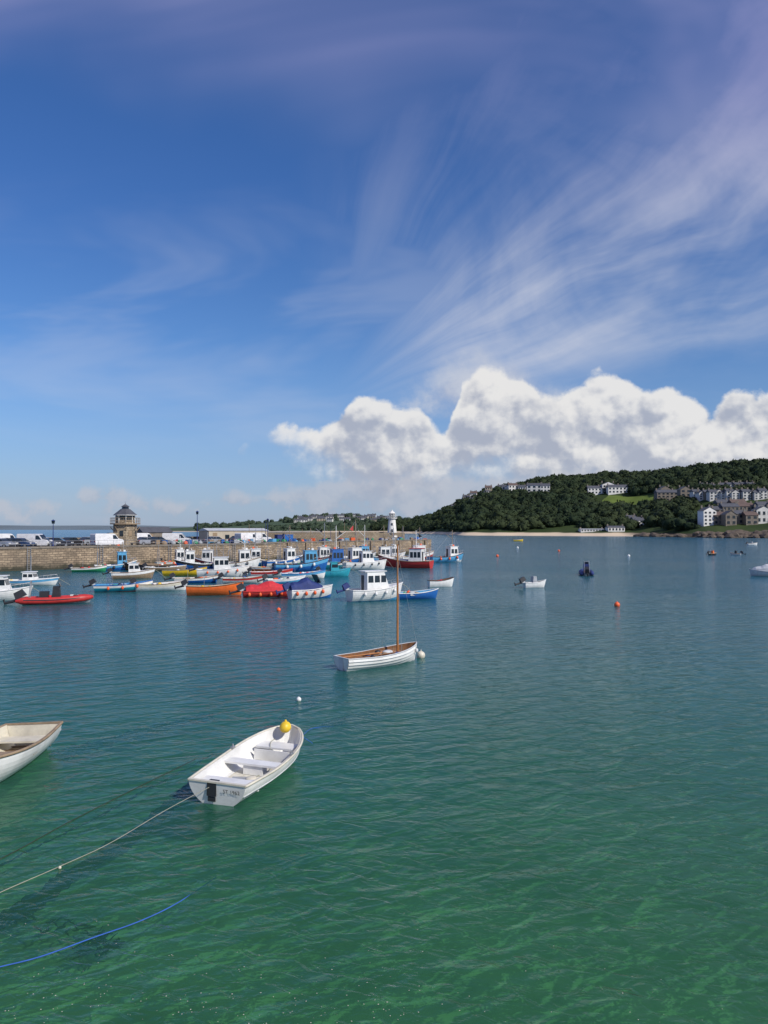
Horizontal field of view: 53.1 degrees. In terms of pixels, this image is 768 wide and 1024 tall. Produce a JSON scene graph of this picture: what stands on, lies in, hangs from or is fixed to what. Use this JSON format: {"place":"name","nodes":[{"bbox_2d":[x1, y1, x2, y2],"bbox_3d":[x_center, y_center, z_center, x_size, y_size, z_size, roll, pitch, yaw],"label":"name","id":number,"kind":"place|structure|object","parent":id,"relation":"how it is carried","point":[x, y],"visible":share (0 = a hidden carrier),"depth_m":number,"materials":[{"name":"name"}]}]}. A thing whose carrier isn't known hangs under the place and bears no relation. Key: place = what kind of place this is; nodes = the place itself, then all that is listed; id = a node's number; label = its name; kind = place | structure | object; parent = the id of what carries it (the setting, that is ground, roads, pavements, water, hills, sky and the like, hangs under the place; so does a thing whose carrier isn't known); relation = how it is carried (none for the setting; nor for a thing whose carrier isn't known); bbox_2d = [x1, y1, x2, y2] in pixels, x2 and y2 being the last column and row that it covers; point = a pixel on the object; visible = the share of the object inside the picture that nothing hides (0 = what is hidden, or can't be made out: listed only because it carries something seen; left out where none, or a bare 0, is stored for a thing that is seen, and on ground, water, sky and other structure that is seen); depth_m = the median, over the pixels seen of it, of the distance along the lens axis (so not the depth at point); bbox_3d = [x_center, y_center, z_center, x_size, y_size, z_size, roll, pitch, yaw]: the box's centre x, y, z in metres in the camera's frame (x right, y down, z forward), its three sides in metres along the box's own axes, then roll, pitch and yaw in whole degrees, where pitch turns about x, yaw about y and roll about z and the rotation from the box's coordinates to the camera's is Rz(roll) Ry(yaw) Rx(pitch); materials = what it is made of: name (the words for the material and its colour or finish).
{"place":"outdoors","nodes":[
{"label":"outdoors","id":0,"kind":"place"},
{"bbox_2d":[0,525,192,529],"bbox_3d":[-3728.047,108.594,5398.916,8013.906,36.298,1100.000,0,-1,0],"label":"distant coast","id":1,"kind":"structure","parent":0,"point":[20,527],"depth_m":5155.74},
{"bbox_2d":[107,501,139,544],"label":"harbour lookout tower","id":2,"kind":"structure","parent":0,"point":[125,529],"depth_m":128.20,"materials":[{"name":"stone"}]},
{"bbox_2d":[170,517,352,531],"bbox_3d":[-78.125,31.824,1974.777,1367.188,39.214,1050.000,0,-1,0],"label":"distant hill","id":3,"kind":"structure","parent":0,"point":[254,525],"depth_m":1783.74,"materials":[{"name":"plant"}]},
{"bbox_2d":[193,512,409,530],"bbox_3d":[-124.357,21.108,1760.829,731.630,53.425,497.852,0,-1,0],"label":"distant woodland","id":4,"kind":"object","parent":3,"relation":"on","point":[316,525],"visible":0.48,"depth_m":1723.89,"materials":[{"name":"green plant"}]},
{"bbox_2d":[0,772,767,1023],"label":"seabed","id":5,"kind":"structure","parent":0,"point":[716,924],"depth_m":14.30,"materials":[{"name":"sand"}]},
{"bbox_2d":[0,780,166,866],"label":"weedy mooring chain","id":6,"kind":"object","parent":5,"relation":"on","point":[93,819],"visible":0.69,"depth_m":16.94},
{"bbox_2d":[0,785,193,929],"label":"weedy mooring chain","id":7,"kind":"object","parent":5,"relation":"on","point":[51,888],"visible":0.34,"depth_m":15.14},
{"bbox_2d":[5,906,124,959],"bbox_3d":[-5.293,6.879,12.626,2.562,0.080,0.910,-1,-1,32],"label":"seaweed clump","id":8,"kind":"object","parent":7,"relation":"attached to","point":[97,941],"visible":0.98,"depth_m":12.36,"materials":[{"name":"plant"}]},
{"bbox_2d":[0,532,431,571],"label":"stone pier","id":9,"kind":"structure","parent":5,"relation":"on","point":[16,558],"depth_m":126.12,"materials":[{"name":"stone"}]},
{"bbox_2d":[0,538,16,546],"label":"parked car","id":10,"kind":"object","parent":9,"relation":"on","point":[4,544],"visible":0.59,"depth_m":111.91,"materials":[{"name":"silver metal"}]},
{"bbox_2d":[7,538,36,546],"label":"parked car","id":11,"kind":"object","parent":9,"relation":"on","point":[26,541],"visible":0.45,"depth_m":114.29,"materials":[{"name":"grey metal"}]},
{"bbox_2d":[17,534,52,546],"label":"parked van","id":12,"kind":"object","parent":9,"relation":"on","point":[39,539],"visible":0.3,"depth_m":116.59,"materials":[{"name":"white metal"}]},
{"bbox_2d":[49,538,73,545],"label":"parked car","id":13,"kind":"object","parent":9,"relation":"on","point":[63,541],"visible":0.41,"depth_m":118.50,"materials":[{"name":"metal"}]},
{"bbox_2d":[61,537,83,545],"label":"parked car","id":14,"kind":"object","parent":9,"relation":"on","point":[75,540],"visible":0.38,"depth_m":124.08,"materials":[{"name":"black metal"}]},
{"bbox_2d":[90,533,123,544],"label":"parked van","id":15,"kind":"object","parent":9,"relation":"on","point":[111,539],"visible":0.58,"depth_m":122.85,"materials":[{"name":"white metal"}]},
{"bbox_2d":[136,537,151,544],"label":"parked car","id":16,"kind":"object","parent":9,"relation":"on","point":[143,540],"visible":0.52,"depth_m":130.10,"materials":[{"name":"silver metal"}]},
{"bbox_2d":[137,527,172,536],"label":"pier shed","id":17,"kind":"structure","parent":9,"relation":"on","point":[155,531],"depth_m":143.48,"materials":[{"name":"metal"}]},
{"bbox_2d":[162,533,190,540],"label":"parked van","id":18,"kind":"object","parent":9,"relation":"on","point":[168,536],"visible":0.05,"depth_m":137.03,"materials":[{"name":"white metal"}]},
{"bbox_2d":[198,528,268,542],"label":"net store building","id":19,"kind":"structure","parent":9,"relation":"on","point":[225,533],"depth_m":153.72,"materials":[{"name":"metal"}]},
{"bbox_2d":[234,533,259,542],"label":"parked van","id":20,"kind":"object","parent":9,"relation":"on","point":[246,535],"visible":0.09,"depth_m":144.35,"materials":[{"name":"white metal"}]},
{"bbox_2d":[151,521,425,544],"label":"fishing gear pile","id":21,"kind":"object","parent":9,"relation":"on","point":[252,541],"visible":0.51,"depth_m":149.38,"materials":[{"name":"green paint"}]},
{"bbox_2d":[387,510,396,536],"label":"lighthouse","id":22,"kind":"object","parent":9,"relation":"on","point":[391,522],"visible":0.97,"depth_m":190.74,"materials":[{"name":"white paint"}]},
{"bbox_2d":[0,530,767,1023],"bbox_3d":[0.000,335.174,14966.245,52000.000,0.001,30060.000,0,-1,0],"label":"sea water","id":23,"kind":"structure","parent":0,"point":[658,674],"depth_m":31.87,"materials":[{"name":"liquid"}]},
{"bbox_2d":[0,575,37,600],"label":"cabin cruiser","id":24,"kind":"object","parent":23,"relation":"on","point":[7,590],"visible":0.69,"depth_m":64.12,"materials":[{"name":"white paint"}]},
{"bbox_2d":[0,721,62,781],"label":"rowing dinghy","id":25,"kind":"object","parent":23,"relation":"on","point":[22,745],"visible":1,"depth_m":20.36,"materials":[{"name":"paint"}]},
{"bbox_2d":[9,556,69,585],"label":"motor boat","id":26,"kind":"object","parent":23,"relation":"on","point":[29,576],"visible":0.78,"depth_m":81.11,"materials":[{"name":"blue paint"}]},
{"bbox_2d":[3,581,92,604],"bbox_3d":[-26.963,6.541,61.748,6.740,2.031,2.090,1,-2,-16],"label":"inflatable boat","id":27,"kind":"object","parent":23,"relation":"on","point":[46,597],"visible":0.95,"depth_m":61.23,"materials":[{"name":"red rubber"}]},
{"bbox_2d":[64,563,106,571],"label":"open boat","id":28,"kind":"object","parent":23,"relation":"on","point":[94,569],"visible":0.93,"depth_m":107.02,"materials":[{"name":"green paint"}]},
{"bbox_2d":[0,759,194,858],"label":"mooring rope","id":29,"kind":"object","parent":23,"relation":"on","point":[89,811],"visible":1,"depth_m":16.25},
{"bbox_2d":[0,877,215,967],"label":"blue mooring rope","id":30,"kind":"object","parent":23,"relation":"on","point":[106,932],"visible":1,"depth_m":11.35,"materials":[{"name":"fabric"}]},
{"bbox_2d":[94,542,136,570],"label":"fishing boat","id":31,"kind":"object","parent":23,"relation":"on","point":[121,558],"visible":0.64,"depth_m":111.29,"materials":[{"name":"blue paint"}]},
{"bbox_2d":[83,573,152,591],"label":"open fishing boat","id":32,"kind":"object","parent":23,"relation":"on","point":[121,587],"visible":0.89,"depth_m":73.10,"materials":[{"name":"blue paint"}]},
{"bbox_2d":[102,563,162,578],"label":"cabin boat","id":33,"kind":"object","parent":23,"relation":"on","point":[135,571],"visible":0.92,"depth_m":92.36,"materials":[{"name":"white paint"}]},
{"bbox_2d":[123,561,174,569],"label":"wooden boat","id":34,"kind":"object","parent":23,"relation":"on","point":[148,564],"visible":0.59,"depth_m":111.14,"materials":[{"name":"white wood"}]},
{"bbox_2d":[123,574,187,590],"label":"open fishing boat","id":35,"kind":"object","parent":23,"relation":"on","point":[163,586],"visible":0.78,"depth_m":74.02,"materials":[{"name":"white paint"}]},
{"bbox_2d":[139,559,185,570],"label":"open fishing boat","id":36,"kind":"object","parent":23,"relation":"on","point":[179,567],"visible":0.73,"depth_m":108.80,"materials":[{"name":"white paint"}]},
{"bbox_2d":[154,537,184,565],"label":"fishing boat","id":37,"kind":"object","parent":23,"relation":"on","point":[178,552],"visible":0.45,"depth_m":123.74,"materials":[{"name":"white paint"}]},
{"bbox_2d":[162,566,206,575],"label":"open fishing boat","id":38,"kind":"object","parent":23,"relation":"on","point":[183,572],"visible":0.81,"depth_m":98.09,"materials":[{"name":"yellow paint"}]},
{"bbox_2d":[164,572,217,582],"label":"open boat","id":39,"kind":"object","parent":23,"relation":"on","point":[205,579],"visible":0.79,"depth_m":84.63,"materials":[{"name":"blue paint"}]},
{"bbox_2d":[174,538,213,568],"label":"fishing boat","id":40,"kind":"object","parent":23,"relation":"on","point":[189,562],"visible":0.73,"depth_m":114.87,"materials":[{"name":"blue paint"}]},
{"bbox_2d":[174,579,243,595],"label":"open fishing boat","id":41,"kind":"object","parent":23,"relation":"on","point":[205,590],"visible":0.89,"depth_m":69.02,"materials":[{"name":"orange paint"}]},
{"bbox_2d":[195,532,228,562],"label":"fishing boat","id":42,"kind":"object","parent":23,"relation":"on","point":[207,556],"visible":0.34,"depth_m":119.96,"materials":[{"name":"white paint"}]},
{"bbox_2d":[189,557,254,576],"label":"cabin boat","id":43,"kind":"object","parent":23,"relation":"on","point":[223,566],"visible":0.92,"depth_m":95.06,"materials":[{"name":"white paint"}]},
{"bbox_2d":[213,536,260,568],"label":"fishing boat","id":44,"kind":"object","parent":23,"relation":"on","point":[244,556],"visible":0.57,"depth_m":115.59,"materials":[{"name":"white paint"}]},
{"bbox_2d":[213,571,262,582],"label":"open boat","id":45,"kind":"object","parent":23,"relation":"on","point":[250,579],"visible":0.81,"depth_m":84.60,"materials":[{"name":"white paint"}]},
{"bbox_2d":[187,720,312,810],"bbox_3d":[-2.950,6.022,19.037,1.694,1.116,4.992,1,-1,16],"label":"rowing dinghy","id":46,"kind":"object","parent":23,"relation":"on","point":[233,775],"visible":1,"depth_m":18.38,"materials":[{"name":"plastic"}]},
{"bbox_2d":[0,787,208,892],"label":"mooring rope","id":47,"kind":"object","parent":46,"relation":"attached to","point":[103,846],"visible":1,"depth_m":14.39,"materials":[{"name":"fabric"}]},
{"bbox_2d":[237,563,274,570],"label":"open boat","id":48,"kind":"object","parent":23,"relation":"on","point":[261,568],"visible":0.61,"depth_m":108.61,"materials":[{"name":"red paint"}]},
{"bbox_2d":[229,581,286,597],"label":"covered motor boat","id":49,"kind":"object","parent":23,"relation":"on","point":[266,589],"visible":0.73,"depth_m":67.30,"materials":[{"name":"fabric"}]},
{"bbox_2d":[250,537,282,565],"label":"fishing boat","id":50,"kind":"object","parent":23,"relation":"on","point":[256,551],"visible":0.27,"depth_m":124.35,"materials":[{"name":"white paint"}]},
{"bbox_2d":[242,567,292,576],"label":"open fishing boat","id":51,"kind":"object","parent":23,"relation":"on","point":[258,573],"visible":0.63,"depth_m":95.28,"materials":[{"name":"red paint"}]},
{"bbox_2d":[257,573,305,583],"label":"open fishing boat","id":52,"kind":"object","parent":23,"relation":"on","point":[278,580],"visible":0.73,"depth_m":83.32,"materials":[{"name":"white paint"}]},
{"bbox_2d":[262,528,302,565],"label":"fishing boat","id":53,"kind":"object","parent":23,"relation":"on","point":[289,555],"visible":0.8,"depth_m":125.07,"materials":[{"name":"white paint"}]},
{"bbox_2d":[272,568,325,578],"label":"open fishing boat","id":54,"kind":"object","parent":23,"relation":"on","point":[320,573],"visible":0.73,"depth_m":92.40,"materials":[{"name":"blue paint"}]},
{"bbox_2d":[273,528,328,570],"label":"fishing boat","id":55,"kind":"object","parent":23,"relation":"on","point":[312,561],"visible":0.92,"depth_m":109.15,"materials":[{"name":"blue paint"}]},
{"bbox_2d":[275,574,332,598],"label":"covered motor boat","id":56,"kind":"object","parent":23,"relation":"on","point":[305,588],"visible":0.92,"depth_m":65.84,"materials":[{"name":"blue paint"}]},
{"bbox_2d":[296,523,330,562],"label":"fishing boat","id":57,"kind":"object","parent":23,"relation":"on","point":[324,550],"visible":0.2,"depth_m":130.33,"materials":[{"name":"white paint"}]},
{"bbox_2d":[5,844,638,1023],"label":"foam flecks","id":58,"kind":"object","parent":23,"relation":"on","point":[59,867],"visible":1,"depth_m":9.91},
{"bbox_2d":[299,531,351,568],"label":"fishing boat","id":59,"kind":"object","parent":23,"relation":"on","point":[335,555],"visible":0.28,"depth_m":115.67,"materials":[{"name":"teal paint"}]},
{"bbox_2d":[316,561,357,576],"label":"cabin boat","id":60,"kind":"object","parent":23,"relation":"on","point":[334,570],"visible":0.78,"depth_m":96.86,"materials":[{"name":"teal paint"}]},
{"bbox_2d":[328,520,365,561],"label":"fishing boat","id":61,"kind":"object","parent":23,"relation":"on","point":[353,553],"visible":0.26,"depth_m":125.30,"materials":[{"name":"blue paint"}]},
{"bbox_2d":[344,526,374,557],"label":"fishing boat","id":62,"kind":"object","parent":23,"relation":"on","point":[363,547],"visible":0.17,"depth_m":142.90,"materials":[{"name":"teal paint"}]},
{"bbox_2d":[337,536,393,569],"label":"cabin boat","id":63,"kind":"object","parent":23,"relation":"on","point":[366,561],"visible":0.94,"depth_m":112.94,"materials":[{"name":"white paint"}]},
{"bbox_2d":[336,570,409,601],"bbox_3d":[-0.535,6.317,64.512,7.251,2.805,2.496,0,-1,-24],"label":"cabin boat","id":64,"kind":"object","parent":23,"relation":"on","point":[375,585],"visible":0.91,"depth_m":63.72,"materials":[{"name":"white paint"}]},
{"bbox_2d":[333,544,422,670],"bbox_3d":[-0.154,4.193,33.983,4.297,5.489,1.666,1,-2,-38],"label":"clinker sailing dinghy","id":65,"kind":"object","parent":23,"relation":"on","point":[395,654],"visible":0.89,"depth_m":33.77,"materials":[{"name":"white paint"}]},
{"bbox_2d":[373,526,396,560],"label":"fishing boat","id":66,"kind":"object","parent":23,"relation":"on","point":[384,549],"visible":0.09,"depth_m":133.22,"materials":[{"name":"blue paint"}]},
{"bbox_2d":[373,528,404,556],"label":"fishing boat","id":67,"kind":"object","parent":23,"relation":"on","point":[392,549],"visible":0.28,"depth_m":142.78,"materials":[{"name":"white paint"}]},
{"bbox_2d":[377,531,433,568],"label":"fishing boat","id":68,"kind":"object","parent":23,"relation":"on","point":[416,559],"visible":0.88,"depth_m":116.67,"materials":[{"name":"red paint"}]},
{"bbox_2d":[391,527,433,559],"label":"fishing boat","id":69,"kind":"object","parent":23,"relation":"on","point":[420,546],"visible":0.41,"depth_m":139.43,"materials":[{"name":"white paint"}]},
{"bbox_2d":[399,586,438,599],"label":"open boat","id":70,"kind":"object","parent":23,"relation":"on","point":[427,594],"visible":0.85,"depth_m":65.46,"materials":[{"name":"blue paint"}]},
{"bbox_2d":[427,577,453,586],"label":"rowing boat","id":71,"kind":"object","parent":23,"relation":"on","point":[446,582],"visible":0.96,"depth_m":79.29,"materials":[{"name":"white paint"}]},
{"bbox_2d":[427,530,463,561],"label":"fishing boat","id":72,"kind":"object","parent":23,"relation":"on","point":[452,554],"visible":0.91,"depth_m":139.20,"materials":[{"name":"blue paint"}]},
{"bbox_2d":[514,576,545,587],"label":"motor boat","id":73,"kind":"object","parent":23,"relation":"on","point":[533,583],"visible":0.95,"depth_m":78.28,"materials":[{"name":"white paint"}]},
{"bbox_2d":[578,561,593,575],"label":"inflatable boat","id":74,"kind":"object","parent":23,"relation":"on","point":[586,570],"visible":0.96,"depth_m":98.37,"materials":[{"name":"rubber"}]},
{"bbox_2d":[749,564,767,575],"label":"covered motor boat","id":75,"kind":"object","parent":23,"relation":"on","point":[759,570],"visible":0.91,"depth_m":97.19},
{"bbox_2d":[0,0,767,526],"label":"sky","id":76,"kind":"structure","parent":0,"point":[261,260],"materials":[{"name":"blue"}]},
{"bbox_2d":[322,491,767,537],"bbox_3d":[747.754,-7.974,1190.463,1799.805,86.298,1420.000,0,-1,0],"label":"wooded headland","id":77,"kind":"structure","parent":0,"point":[568,530],"depth_m":676.37,"materials":[{"name":"plant"}]},
{"bbox_2d":[506,482,517,490],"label":"white house","id":78,"kind":"structure","parent":77,"relation":"on","point":[511,486],"depth_m":976.43,"materials":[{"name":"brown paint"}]},
{"bbox_2d":[526,482,541,491],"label":"white house","id":79,"kind":"structure","parent":77,"relation":"on","point":[533,486],"depth_m":916.95,"materials":[{"name":"paint"}]},
{"bbox_2d":[540,482,549,491],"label":"white house","id":80,"kind":"structure","parent":77,"relation":"on","point":[544,486],"depth_m":901.23,"materials":[{"name":"paint"}]},
{"bbox_2d":[369,458,767,531],"bbox_3d":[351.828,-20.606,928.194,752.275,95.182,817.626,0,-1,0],"label":"woodland","id":81,"kind":"object","parent":77,"relation":"on","point":[569,499],"visible":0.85,"depth_m":782.06,"materials":[{"name":"green plant"}]},
{"bbox_2d":[586,485,605,494],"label":"white house","id":82,"kind":"structure","parent":77,"relation":"on","point":[596,490],"depth_m":849.73,"materials":[{"name":"paint"}]},
{"bbox_2d":[605,524,624,531],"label":"beach cafe","id":83,"kind":"structure","parent":77,"relation":"on","point":[621,528],"depth_m":650.84,"materials":[{"name":"paint"}]},
{"bbox_2d":[606,483,628,494],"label":"white house","id":84,"kind":"structure","parent":77,"relation":"on","point":[614,489],"depth_m":840.75,"materials":[{"name":"paint"}]},
{"bbox_2d":[654,488,676,500],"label":"granite hotel","id":85,"kind":"structure","parent":77,"relation":"on","point":[668,494],"depth_m":732.52,"materials":[{"name":"stone"}]},
{"bbox_2d":[677,485,690,496],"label":"granite hotel","id":86,"kind":"structure","parent":77,"relation":"on","point":[684,490],"depth_m":708.63,"materials":[{"name":"stone"}]},
{"bbox_2d":[695,489,702,501],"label":"terraced house","id":87,"kind":"structure","parent":77,"relation":"on","point":[699,495],"depth_m":676.07,"materials":[{"name":"paint"}]},
{"bbox_2d":[633,529,767,537],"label":"shore rocks","id":88,"kind":"object","parent":77,"relation":"on","point":[738,533],"visible":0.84,"depth_m":523.47,"materials":[{"name":"stone"}]},
{"bbox_2d":[698,505,715,525],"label":"white house","id":89,"kind":"structure","parent":77,"relation":"on","point":[706,516],"depth_m":573.24,"materials":[{"name":"paint"}]},
{"bbox_2d":[706,488,717,501],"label":"terraced house","id":90,"kind":"structure","parent":77,"relation":"on","point":[711,494],"depth_m":663.89,"materials":[{"name":"paint"}]},
{"bbox_2d":[714,512,722,524],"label":"granite house","id":91,"kind":"structure","parent":77,"relation":"on","point":[717,519],"depth_m":573.02,"materials":[{"name":"stone"}]},
{"bbox_2d":[720,509,736,525],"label":"granite house","id":92,"kind":"structure","parent":77,"relation":"on","point":[728,518],"depth_m":564.10,"materials":[{"name":"stone"}]},
{"bbox_2d":[723,487,733,499],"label":"terraced house","id":93,"kind":"structure","parent":77,"relation":"on","point":[727,491],"depth_m":657.95,"materials":[{"name":"paint"}]},
{"bbox_2d":[718,501,739,510],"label":"granite house","id":94,"kind":"structure","parent":77,"relation":"on","point":[729,506],"depth_m":607.54,"materials":[{"name":"stone"}]},
{"bbox_2d":[730,488,739,498],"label":"terraced house","id":95,"kind":"structure","parent":77,"relation":"on","point":[735,494],"depth_m":654.50,"materials":[{"name":"paint"}]},
{"bbox_2d":[730,508,745,523],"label":"granite house","id":96,"kind":"structure","parent":77,"relation":"on","point":[739,516],"depth_m":570.10,"materials":[{"name":"stone"}]},
{"bbox_2d":[739,487,751,500],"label":"terraced house","id":97,"kind":"structure","parent":77,"relation":"on","point":[744,494],"depth_m":651.53,"materials":[{"name":"paint"}]},
{"bbox_2d":[737,501,753,510],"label":"granite house","id":98,"kind":"structure","parent":77,"relation":"on","point":[748,506],"depth_m":609.24,"materials":[{"name":"stone"}]},
{"bbox_2d":[742,510,757,524],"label":"granite house","id":99,"kind":"structure","parent":77,"relation":"on","point":[749,517],"depth_m":564.08,"materials":[{"name":"brown stone"}]},
{"bbox_2d":[752,488,762,499],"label":"terraced house","id":100,"kind":"structure","parent":77,"relation":"on","point":[756,495],"depth_m":648.45,"materials":[{"name":"paint"}]},
{"bbox_2d":[751,504,767,523],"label":"white house","id":101,"kind":"structure","parent":77,"relation":"on","point":[762,511],"depth_m":567.08,"materials":[{"name":"paint"}]},
{"bbox_2d":[756,487,767,499],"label":"terraced house","id":102,"kind":"structure","parent":77,"relation":"on","point":[764,494],"depth_m":648.49,"materials":[{"name":"paint"}]},
{"bbox_2d":[602,494,653,504],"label":"grass field","id":103,"kind":"structure","parent":0,"point":[614,498],"depth_m":811.01,"materials":[{"name":"plant"}]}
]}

